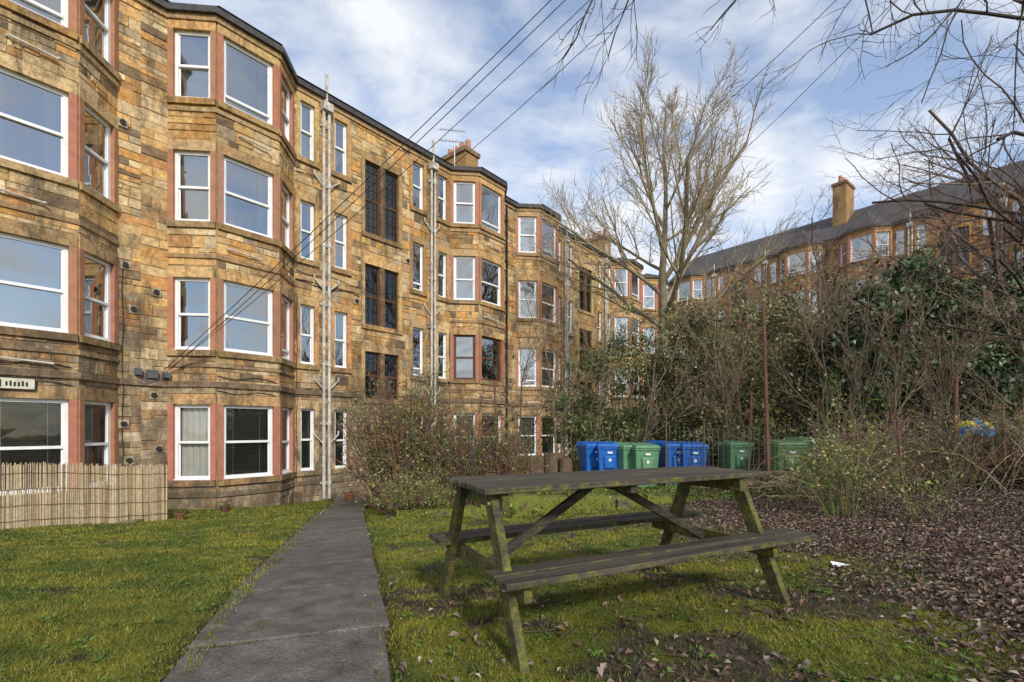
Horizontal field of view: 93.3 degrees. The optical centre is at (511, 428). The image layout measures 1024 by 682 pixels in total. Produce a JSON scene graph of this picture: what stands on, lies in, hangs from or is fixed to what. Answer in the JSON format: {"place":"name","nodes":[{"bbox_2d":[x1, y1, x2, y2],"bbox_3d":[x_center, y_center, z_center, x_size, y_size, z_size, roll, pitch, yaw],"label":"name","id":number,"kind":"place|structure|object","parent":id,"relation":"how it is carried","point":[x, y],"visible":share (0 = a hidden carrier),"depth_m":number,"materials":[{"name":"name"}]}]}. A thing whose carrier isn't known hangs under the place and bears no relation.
{"place":"outdoors","nodes":[
{"label":"outdoors","id":0,"kind":"place"},
{"bbox_2d":[162,496,390,681],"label":"garden path","id":1,"kind":"structure","parent":0,"point":[298,613],"depth_m":2.72,"materials":[{"name":"grey concrete"}]},
{"bbox_2d":[190,507,384,648],"bbox_3d":[-3.028,1.656,8.453,1.015,1.180,13.819,0,0,-17],"label":"joint moss","id":2,"kind":"object","parent":1,"relation":"on","point":[250,641],"visible":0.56,"depth_m":2.43,"materials":[{"name":"green plant"}]},
{"bbox_2d":[342,490,354,500],"bbox_3d":[-5.013,2.051,14.915,0.366,0.408,0.332,0,0,0],"label":"flower pot","id":3,"kind":"object","parent":1,"relation":"on","point":[349,495],"visible":0.99,"depth_m":14.80,"materials":[{"name":"ceramic"}]},
{"bbox_2d":[0,398,1023,681],"bbox_3d":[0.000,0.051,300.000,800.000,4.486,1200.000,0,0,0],"label":"ground","id":4,"kind":"structure","parent":0,"point":[800,610],"depth_m":2.84,"materials":[{"name":"green plant"}]},
{"bbox_2d":[0,0,141,518],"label":"sandstone tenement","id":5,"kind":"structure","parent":4,"relation":"on","point":[67,67],"depth_m":9.95,"materials":[{"name":"brown stone"}]},
{"bbox_2d":[0,376,35,390],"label":"house sign","id":6,"kind":"object","parent":5,"relation":"attached to","point":[16,383],"visible":1,"depth_m":9.29,"materials":[{"name":"white plastic"}]},
{"bbox_2d":[0,0,111,495],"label":"window frames","id":7,"kind":"structure","parent":5,"relation":"in","point":[63,16],"depth_m":9.93,"materials":[{"name":"white plastic"}]},
{"bbox_2d":[85,0,104,56],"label":"window panes","id":8,"kind":"structure","parent":5,"relation":"in","point":[94,30],"depth_m":10.67,"materials":[{"name":"glass"}]},
{"bbox_2d":[0,461,166,529],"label":"reed fence","id":9,"kind":"object","parent":4,"relation":"on","point":[141,492],"visible":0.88,"depth_m":8.02,"materials":[{"name":"wicker"}]},
{"bbox_2d":[114,518,143,522],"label":"stone slab","id":10,"kind":"structure","parent":4,"relation":"on","point":[134,520],"depth_m":8.42,"materials":[{"name":"beige stone"}]},
{"bbox_2d":[174,507,185,519],"bbox_3d":[-6.161,1.576,8.978,0.204,0.287,0.270,0,0,-34],"label":"flower pot","id":11,"kind":"object","parent":4,"relation":"on","point":[180,515],"visible":0.98,"depth_m":8.90,"materials":[{"name":"ceramic"}]},
{"bbox_2d":[218,500,230,512],"bbox_3d":[-6.300,1.657,10.613,0.259,0.381,0.238,0,0,-30],"label":"flower pot","id":12,"kind":"object","parent":4,"relation":"on","point":[224,507],"visible":1,"depth_m":10.54,"materials":[{"name":"ceramic"}]},
{"bbox_2d":[87,0,510,508],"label":"sandstone tenement","id":13,"kind":"structure","parent":4,"relation":"on","point":[260,158],"depth_m":13.88,"materials":[{"name":"brown stone"}]},
{"bbox_2d":[134,368,170,383],"bbox_3d":[-8.629,-1.232,11.613,0.150,0.377,0.690,0,0,39],"label":"junction box","id":14,"kind":"object","parent":13,"relation":"attached to","point":[153,374],"visible":1,"depth_m":11.60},
{"bbox_2d":[163,0,550,370],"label":"overhead cable","id":15,"kind":"object","parent":14,"relation":"attached to","point":[366,179],"visible":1,"depth_m":9.97,"materials":[{"name":"black rubber"}]},
{"bbox_2d":[171,0,564,368],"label":"overhead cable","id":16,"kind":"object","parent":14,"relation":"attached to","point":[380,176],"visible":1,"depth_m":10.10,"materials":[{"name":"black rubber"}]},
{"bbox_2d":[167,0,589,370],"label":"overhead cable","id":17,"kind":"object","parent":14,"relation":"attached to","point":[391,182],"visible":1,"depth_m":10.16,"materials":[{"name":"black rubber"}]},
{"bbox_2d":[282,84,286,357],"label":"window panes","id":18,"kind":"structure","parent":13,"relation":"in","point":[284,93],"depth_m":13.91,"materials":[{"name":"clear glass"}]},
{"bbox_2d":[174,31,499,479],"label":"window frames","id":19,"kind":"structure","parent":13,"relation":"in","point":[178,34],"depth_m":13.11,"materials":[{"name":"white plastic"}]},
{"bbox_2d":[439,127,465,165],"bbox_3d":[-2.754,-12.350,22.047,1.289,2.900,0.287,0,0,-7],"label":"tv aerial","id":20,"kind":"object","parent":13,"relation":"attached to","point":[441,129],"visible":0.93,"depth_m":22.06,"materials":[{"name":"metal"}]},
{"bbox_2d":[455,0,634,163],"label":"overhead cable","id":21,"kind":"object","parent":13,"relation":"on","point":[548,81],"visible":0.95,"depth_m":16.69,"materials":[{"name":"black rubber"}]},
{"bbox_2d":[336,454,466,515],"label":"bare shrub","id":22,"kind":"object","parent":4,"relation":"on","point":[409,493],"visible":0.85,"depth_m":9.87,"materials":[{"name":"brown plant"}]},
{"bbox_2d":[317,360,490,510],"bbox_3d":[-2.551,0.204,11.360,4.159,3.557,2.557,0,0,0],"label":"bare shrub","id":23,"kind":"object","parent":4,"relation":"on","point":[375,454],"visible":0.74,"depth_m":11.03,"materials":[{"name":"brown plant"}]},
{"bbox_2d":[385,387,536,505],"bbox_3d":[-1.216,0.498,11.156,3.580,2.933,2.486,0,0,-25],"label":"bare shrub","id":24,"kind":"object","parent":4,"relation":"on","point":[472,457],"visible":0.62,"depth_m":10.78,"materials":[{"name":"brown plant"}]},
{"bbox_2d":[491,380,498,470],"bbox_3d":[-0.365,0.231,11.000,0.225,2.633,0.090,0,0,0],"label":"clothes pole","id":25,"kind":"object","parent":4,"relation":"on","point":[494,382],"visible":0.51,"depth_m":10.98,"materials":[{"name":"metal"}]},
{"bbox_2d":[0,466,1022,681],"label":"lawn grass","id":26,"kind":"structure","parent":4,"relation":"on","point":[135,549],"depth_m":3.29,"materials":[{"name":"green plant"}]},
{"bbox_2d":[0,491,1023,681],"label":"clover weeds","id":27,"kind":"object","parent":4,"relation":"on","point":[700,655],"visible":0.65,"depth_m":2.85,"materials":[{"name":"green plant"}]},
{"bbox_2d":[465,408,562,475],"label":"bare shrub","id":28,"kind":"object","parent":4,"relation":"on","point":[518,457],"visible":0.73,"depth_m":10.86,"materials":[{"name":"brown plant"}]},
{"bbox_2d":[474,285,581,467],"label":"bare sapling","id":29,"kind":"object","parent":4,"relation":"on","point":[523,378],"visible":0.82,"depth_m":14.93,"materials":[{"name":"brown plant"}]},
{"bbox_2d":[524,453,572,473],"bbox_3d":[0.879,1.085,12.395,1.264,0.879,0.964,0,0,-21],"label":"tree stump","id":30,"kind":"object","parent":4,"relation":"on","point":[561,464],"visible":0.29,"depth_m":12.32,"materials":[{"name":"brown wood"}]},
{"bbox_2d":[509,265,603,452],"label":"bare sapling","id":31,"kind":"object","parent":4,"relation":"on","point":[550,379],"visible":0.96,"depth_m":13.19,"materials":[{"name":"brown plant"}]},
{"bbox_2d":[496,199,643,458],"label":"sandstone tenement","id":32,"kind":"structure","parent":4,"relation":"on","point":[521,259],"depth_m":23.45,"materials":[{"name":"brown stone"}]},
{"bbox_2d":[518,217,638,455],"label":"window frames","id":33,"kind":"structure","parent":32,"relation":"in","point":[535,227],"depth_m":23.25,"materials":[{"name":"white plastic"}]},
{"bbox_2d":[568,255,637,395],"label":"window panes","id":34,"kind":"structure","parent":32,"relation":"in","point":[634,279],"depth_m":30.56,"materials":[{"name":"clear glass"}]},
{"bbox_2d":[572,0,835,216],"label":"overhead cable","id":35,"kind":"object","parent":32,"relation":"attached to","point":[743,87],"visible":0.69,"depth_m":16.62,"materials":[{"name":"black rubber"}]},
{"bbox_2d":[621,0,894,257],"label":"overhead cable","id":36,"kind":"object","parent":32,"relation":"on","point":[802,93],"visible":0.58,"depth_m":18.18,"materials":[{"name":"black rubber"}]},
{"bbox_2d":[576,441,598,470],"bbox_3d":[2.055,0.890,12.521,0.610,1.088,0.792,0,0,-14],"label":"wheelie bin","id":37,"kind":"object","parent":4,"relation":"on","point":[587,455],"visible":0.52,"depth_m":12.20,"materials":[{"name":"plastic"}]},
{"bbox_2d":[533,288,652,442],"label":"bare sapling","id":38,"kind":"object","parent":4,"relation":"on","point":[603,374],"visible":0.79,"depth_m":13.71,"materials":[{"name":"brown plant"}]},
{"bbox_2d":[596,441,618,469],"bbox_3d":[2.422,0.884,12.121,0.611,1.087,0.792,0,0,6],"label":"wheelie bin","id":39,"kind":"object","parent":4,"relation":"on","point":[607,452],"visible":0.55,"depth_m":11.78,"materials":[{"name":"plastic"}]},
{"bbox_2d":[396,492,823,516],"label":"retaining wall","id":40,"kind":"structure","parent":4,"relation":"on","point":[529,501],"depth_m":9.69,"materials":[{"name":"plant"}]},
{"bbox_2d":[534,299,700,470],"bbox_3d":[3.269,-1.137,14.268,5.301,5.513,3.379,0,0,0],"label":"laurel bush","id":41,"kind":"object","parent":4,"relation":"on","point":[616,422],"visible":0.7,"depth_m":13.97,"materials":[{"name":"green plant"}]},
{"bbox_2d":[612,442,632,468],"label":"wheelie bin","id":42,"kind":"object","parent":4,"relation":"on","point":[625,458],"visible":0.38,"depth_m":11.56,"materials":[{"name":"plastic"}]},
{"bbox_2d":[429,466,816,674],"bbox_3d":[0.714,0.765,3.161,2.244,0.936,1.197,0,0,-27],"label":"picnic table","id":43,"kind":"object","parent":4,"relation":"on","point":[491,493],"visible":0.94,"depth_m":2.90,"materials":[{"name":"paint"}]},
{"bbox_2d":[629,443,660,486],"bbox_3d":[3.150,0.897,11.621,0.611,1.088,0.792,0,0,-3],"label":"wheelie bin","id":44,"kind":"object","parent":4,"relation":"on","point":[645,455],"visible":0.53,"depth_m":11.28,"materials":[{"name":"plastic"}]},
{"bbox_2d":[645,440,664,467],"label":"wheelie bin","id":45,"kind":"object","parent":4,"relation":"on","point":[652,441],"visible":0.09,"depth_m":12.60,"materials":[{"name":"plastic"}]},
{"bbox_2d":[615,304,714,442],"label":"bare sapling","id":46,"kind":"object","parent":4,"relation":"on","point":[651,410],"visible":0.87,"depth_m":13.14,"materials":[{"name":"brown plant"}]},
{"bbox_2d":[519,23,813,440],"bbox_3d":[5.412,-6.353,18.649,11.037,16.119,9.716,0,0,13],"label":"bare tree","id":47,"kind":"object","parent":4,"relation":"on","point":[690,231],"visible":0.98,"depth_m":18.41,"materials":[{"name":"brown plant"}]},
{"bbox_2d":[663,412,669,489],"bbox_3d":[3.604,0.534,11.300,0.160,1.800,0.066,0,0,0],"label":"clothes pole","id":48,"kind":"object","parent":4,"relation":"on","point":[665,414],"visible":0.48,"depth_m":11.29,"materials":[{"name":"metal"}]},
{"bbox_2d":[657,441,681,483],"bbox_3d":[3.987,0.873,12.021,0.611,1.087,0.792,0,0,-6],"label":"wheelie bin","id":49,"kind":"object","parent":4,"relation":"on","point":[672,458],"visible":0.38,"depth_m":11.68,"materials":[{"name":"plastic"}]},
{"bbox_2d":[641,273,704,442],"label":"sandstone tenement","id":50,"kind":"structure","parent":4,"relation":"on","point":[646,289],"depth_m":33.11,"materials":[{"name":"brown stone"}]},
{"bbox_2d":[643,284,658,399],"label":"window frames","id":51,"kind":"structure","parent":50,"relation":"in","point":[653,296],"depth_m":33.18,"materials":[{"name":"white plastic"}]},
{"bbox_2d":[348,482,1023,681],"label":"fallen leaves","id":52,"kind":"object","parent":4,"relation":"on","point":[1006,580],"depth_m":4.03,"materials":[{"name":"brown plant"}]},
{"bbox_2d":[679,441,708,465],"bbox_3d":[4.367,0.874,11.721,0.610,1.087,0.792,0,0,9],"label":"wheelie bin","id":53,"kind":"object","parent":4,"relation":"on","point":[693,451],"visible":0.52,"depth_m":11.38,"materials":[{"name":"plastic"}]},
{"bbox_2d":[703,418,704,489],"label":"clothes pole","id":54,"kind":"object","parent":4,"relation":"on","point":[703,443],"visible":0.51,"depth_m":10.99,"materials":[{"name":"metal"}]},
{"bbox_2d":[386,460,1023,517],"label":"groundcover","id":55,"kind":"object","parent":4,"relation":"on","point":[727,493],"visible":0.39,"depth_m":9.49,"materials":[{"name":"green plant"}]},
{"bbox_2d":[660,270,768,442],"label":"bare sapling","id":56,"kind":"object","parent":4,"relation":"on","point":[728,402],"visible":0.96,"depth_m":12.12,"materials":[{"name":"brown plant"}]},
{"bbox_2d":[677,284,782,481],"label":"bare sapling","id":57,"kind":"object","parent":4,"relation":"on","point":[738,402],"visible":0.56,"depth_m":12.62,"materials":[{"name":"brown plant"}]},
{"bbox_2d":[492,236,976,454],"bbox_3d":[9.377,-2.519,20.402,22.276,11.463,11.231,0,0,-25],"label":"privet hedge","id":58,"kind":"object","parent":4,"relation":"on","point":[518,417],"visible":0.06,"depth_m":20.81,"materials":[{"name":"green plant"}]},
{"bbox_2d":[716,440,753,478],"bbox_3d":[5.511,0.845,12.021,0.610,1.087,0.792,0,0,-6],"label":"wheelie bin","id":59,"kind":"object","parent":4,"relation":"on","point":[726,456],"visible":0.67,"depth_m":11.70,"materials":[{"name":"plastic"}]},
{"bbox_2d":[747,392,754,478],"bbox_3d":[5.187,0.341,10.500,0.190,2.272,0.060,0,0,0],"label":"clothes pole","id":60,"kind":"object","parent":4,"relation":"on","point":[751,393],"visible":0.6,"depth_m":10.48,"materials":[{"name":"metal"}]},
{"bbox_2d":[668,175,855,401],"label":"sandstone tenement","id":61,"kind":"structure","parent":4,"relation":"on","point":[843,190],"depth_m":39.84,"materials":[{"name":"brown stone"}]},
{"bbox_2d":[674,249,820,393],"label":"window frames","id":62,"kind":"structure","parent":61,"relation":"in","point":[819,249],"depth_m":39.75,"materials":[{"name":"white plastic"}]},
{"bbox_2d":[641,264,886,477],"bbox_3d":[6.869,-1.353,13.323,6.370,6.339,4.281,0,0,0],"label":"cotoneaster bush","id":63,"kind":"object","parent":4,"relation":"on","point":[782,416],"visible":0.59,"depth_m":13.00,"materials":[{"name":"green plant"}]},
{"bbox_2d":[759,306,771,494],"bbox_3d":[5.037,-0.499,9.600,0.252,3.829,0.104,0,0,0],"label":"clothes pole","id":64,"kind":"object","parent":4,"relation":"on","point":[763,308],"visible":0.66,"depth_m":9.57,"materials":[{"name":"metal"}]},
{"bbox_2d":[588,326,760,355],"bbox_3d":[3.569,-2.005,11.800,0.011,0.201,5.189,0,0,-32],"label":"washing line","id":65,"kind":"object","parent":64,"relation":"attached to","point":[672,347],"visible":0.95,"depth_m":11.37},
{"bbox_2d":[765,439,806,484],"bbox_3d":[6.046,0.798,10.722,0.611,1.088,0.792,0,0,6],"label":"wheelie bin","id":66,"kind":"object","parent":4,"relation":"on","point":[774,450],"visible":0.47,"depth_m":10.41,"materials":[{"name":"plastic"}]},
{"bbox_2d":[705,226,903,454],"bbox_3d":[9.699,-3.473,15.918,6.258,9.462,7.664,0,0,16],"label":"hawthorn tree","id":67,"kind":"object","parent":4,"relation":"on","point":[822,297],"visible":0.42,"depth_m":16.42,"materials":[{"name":"brown plant"}]},
{"bbox_2d":[784,437,825,482],"bbox_3d":[6.642,0.745,11.021,0.611,1.088,0.792,0,0,-6],"label":"wheelie bin","id":68,"kind":"object","parent":4,"relation":"on","point":[801,439],"visible":0.22,"depth_m":10.68,"materials":[{"name":"plastic"}]},
{"bbox_2d":[715,185,895,425],"bbox_3d":[11.359,-4.247,19.531,6.602,10.988,7.748,0,0,37],"label":"hawthorn tree","id":69,"kind":"object","parent":4,"relation":"on","point":[819,259],"visible":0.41,"depth_m":18.80,"materials":[{"name":"brown plant"}]},
{"bbox_2d":[814,399,821,467],"bbox_3d":[6.451,0.413,10.200,0.160,2.040,0.060,0,0,0],"label":"clothes pole","id":70,"kind":"object","parent":4,"relation":"on","point":[817,401],"visible":0.35,"depth_m":10.19,"materials":[{"name":"metal"}]},
{"bbox_2d":[755,240,889,453],"bbox_3d":[7.385,-1.559,11.737,2.708,5.684,2.194,0,0,24],"label":"bare sapling","id":71,"kind":"object","parent":4,"relation":"on","point":[823,367],"visible":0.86,"depth_m":11.44,"materials":[{"name":"brown plant"}]},
{"bbox_2d":[763,268,885,437],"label":"bare sapling","id":72,"kind":"object","parent":4,"relation":"on","point":[809,430],"visible":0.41,"depth_m":12.46,"materials":[{"name":"brown plant"}]},
{"bbox_2d":[831,561,848,566],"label":"paper litter","id":73,"kind":"object","parent":4,"relation":"on","point":[835,563],"visible":0.8,"depth_m":4.08,"materials":[{"name":"white paper"}]},
{"bbox_2d":[760,370,924,516],"bbox_3d":[4.747,0.234,6.917,2.115,2.138,1.245,0,0,22],"label":"bramble thicket","id":74,"kind":"object","parent":4,"relation":"on","point":[840,475],"visible":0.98,"depth_m":6.90,"materials":[{"name":"green plant"}]},
{"bbox_2d":[666,421,1021,493],"bbox_3d":[6.455,0.688,9.864,6.335,1.720,0.047,0,0,21],"label":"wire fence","id":75,"kind":"object","parent":4,"relation":"on","point":[748,443],"visible":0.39,"depth_m":10.29,"materials":[{"name":"grey metal"}]},
{"bbox_2d":[938,420,995,437],"bbox_3d":[8.586,0.014,9.130,0.680,0.349,0.460,0,0,0],"label":"tarpaulin","id":76,"kind":"object","parent":75,"relation":"attached to","point":[971,422],"visible":0.39,"depth_m":8.98,"materials":[{"name":"blue plastic"}]},
{"bbox_2d":[783,382,924,494],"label":"bramble thicket","id":77,"kind":"object","parent":4,"relation":"on","point":[861,431],"visible":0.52,"depth_m":8.92,"materials":[{"name":"plant"}]},
{"bbox_2d":[692,410,1023,512],"bbox_3d":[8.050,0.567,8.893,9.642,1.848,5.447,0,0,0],"label":"bramble canes","id":78,"kind":"object","parent":4,"relation":"on","point":[801,491],"visible":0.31,"depth_m":8.50,"materials":[{"name":"brown plant"}]},
{"bbox_2d":[807,248,931,459],"bbox_3d":[7.067,-1.157,9.720,1.739,5.017,1.862,0,0,0],"label":"bare sapling","id":79,"kind":"object","parent":4,"relation":"on","point":[857,379],"visible":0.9,"depth_m":9.80,"materials":[{"name":"brown plant"}]},
{"bbox_2d":[796,407,962,507],"bbox_3d":[5.649,0.442,7.489,2.245,1.674,1.498,0,0,22],"label":"bramble thicket","id":80,"kind":"object","parent":4,"relation":"on","point":[890,476],"visible":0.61,"depth_m":7.43,"materials":[{"name":"plant"}]},
{"bbox_2d":[744,0,1023,357],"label":"overhanging tree","id":81,"kind":"object","parent":4,"relation":"on","point":[1013,222],"visible":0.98,"depth_m":6.96,"materials":[{"name":"brown plant"}]},
{"bbox_2d":[829,392,955,484],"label":"bramble thicket","id":82,"kind":"object","parent":4,"relation":"on","point":[882,443],"visible":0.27,"depth_m":9.22,"materials":[{"name":"plant"}]},
{"bbox_2d":[823,178,974,368],"bbox_3d":[15.309,-4.514,19.706,7.670,11.554,7.722,0,0,33],"label":"hawthorn tree","id":83,"kind":"object","parent":4,"relation":"on","point":[886,252],"visible":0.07,"depth_m":19.91,"materials":[{"name":"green plant"}]},
{"bbox_2d":[892,418,906,500],"bbox_3d":[6.251,0.569,7.800,0.233,1.479,0.066,0,0,0],"label":"clothes pole","id":84,"kind":"object","parent":4,"relation":"on","point":[900,453],"visible":0.48,"depth_m":7.79,"materials":[{"name":"metal"}]},
{"bbox_2d":[849,238,963,488],"bbox_3d":[7.384,-1.067,9.085,1.633,4.669,1.976,0,0,25],"label":"bare sapling","id":85,"kind":"object","parent":4,"relation":"on","point":[895,392],"visible":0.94,"depth_m":8.97,"materials":[{"name":"brown plant"}]},
{"bbox_2d":[801,239,1023,473],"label":"ivy thicket","id":86,"kind":"object","parent":4,"relation":"on","point":[995,361],"visible":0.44,"depth_m":10.91,"materials":[{"name":"green plant"}]},
{"bbox_2d":[817,23,1023,367],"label":"hawthorn tree","id":87,"kind":"object","parent":4,"relation":"on","point":[996,263],"visible":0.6,"depth_m":10.81,"materials":[{"name":"brown plant"}]},
{"bbox_2d":[858,451,988,521],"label":"bramble thicket","id":88,"kind":"object","parent":4,"relation":"on","point":[938,495],"visible":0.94,"depth_m":6.34,"materials":[{"name":"green plant"}]},
{"bbox_2d":[829,160,1023,371],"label":"sandstone tenement","id":89,"kind":"structure","parent":4,"relation":"on","point":[860,233],"depth_m":32.62,"materials":[{"name":"brown stone"}]},
{"bbox_2d":[842,243,845,307],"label":"window panes","id":90,"kind":"structure","parent":89,"relation":"in","point":[843,247],"depth_m":34.88,"materials":[{"name":"glass"}]},
{"bbox_2d":[841,198,1023,362],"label":"window frames","id":91,"kind":"structure","parent":89,"relation":"in","point":[1013,205],"depth_m":32.70,"materials":[{"name":"white plastic"}]},
{"bbox_2d":[864,273,1018,468],"bbox_3d":[8.434,-1.050,9.597,2.297,4.441,1.818,0,0,0],"label":"bare sapling","id":92,"kind":"object","parent":4,"relation":"on","point":[929,368],"visible":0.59,"depth_m":9.49,"materials":[{"name":"brown plant"}]},
{"bbox_2d":[865,375,1022,494],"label":"bramble thicket","id":93,"kind":"object","parent":4,"relation":"on","point":[951,435],"visible":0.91,"depth_m":8.03,"materials":[{"name":"plant"}]},
{"bbox_2d":[951,375,960,488],"bbox_3d":[7.899,0.192,8.600,0.175,2.267,0.090,0,0,0],"label":"clothes pole","id":94,"kind":"object","parent":4,"relation":"on","point":[955,404],"visible":0.52,"depth_m":8.58,"materials":[{"name":"metal"}]},
{"bbox_2d":[890,291,1023,480],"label":"bare sapling","id":95,"kind":"object","parent":4,"relation":"on","point":[947,388],"visible":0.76,"depth_m":9.20,"materials":[{"name":"brown plant"}]},
{"bbox_2d":[899,394,1023,483],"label":"bramble thicket","id":96,"kind":"object","parent":4,"relation":"on","point":[973,439],"visible":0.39,"depth_m":8.76,"materials":[{"name":"plant"}]},
{"bbox_2d":[931,262,1023,477],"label":"bare sapling","id":97,"kind":"object","parent":4,"relation":"on","point":[1021,347],"visible":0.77,"depth_m":8.80,"materials":[{"name":"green plant"}]},
{"bbox_2d":[958,389,1023,480],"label":"bramble thicket","id":98,"kind":"object","parent":4,"relation":"on","point":[1013,443],"visible":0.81,"depth_m":8.04,"materials":[{"name":"plant"}]},
{"bbox_2d":[962,393,1023,475],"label":"bramble thicket","id":99,"kind":"object","parent":4,"relation":"on","point":[1005,431],"visible":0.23,"depth_m":8.89,"materials":[{"name":"brown plant"}]},
{"bbox_2d":[998,405,1007,487],"bbox_3d":[8.329,0.488,8.200,0.163,1.774,0.066,0,0,0],"label":"clothes pole","id":100,"kind":"object","parent":4,"relation":"on","point":[1002,407],"visible":0.52,"depth_m":8.19,"materials":[{"name":"metal"}]},
{"bbox_2d":[169,0,1023,288],"label":"sky","id":101,"kind":"structure","parent":0,"point":[397,63],"materials":[{"name":"blue"}]},
{"bbox_2d":[541,0,1023,210],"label":"overhanging bough","id":102,"kind":"object","parent":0,"point":[864,30],"visible":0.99,"depth_m":4.50,"materials":[{"name":"brown plant"}]}
]}

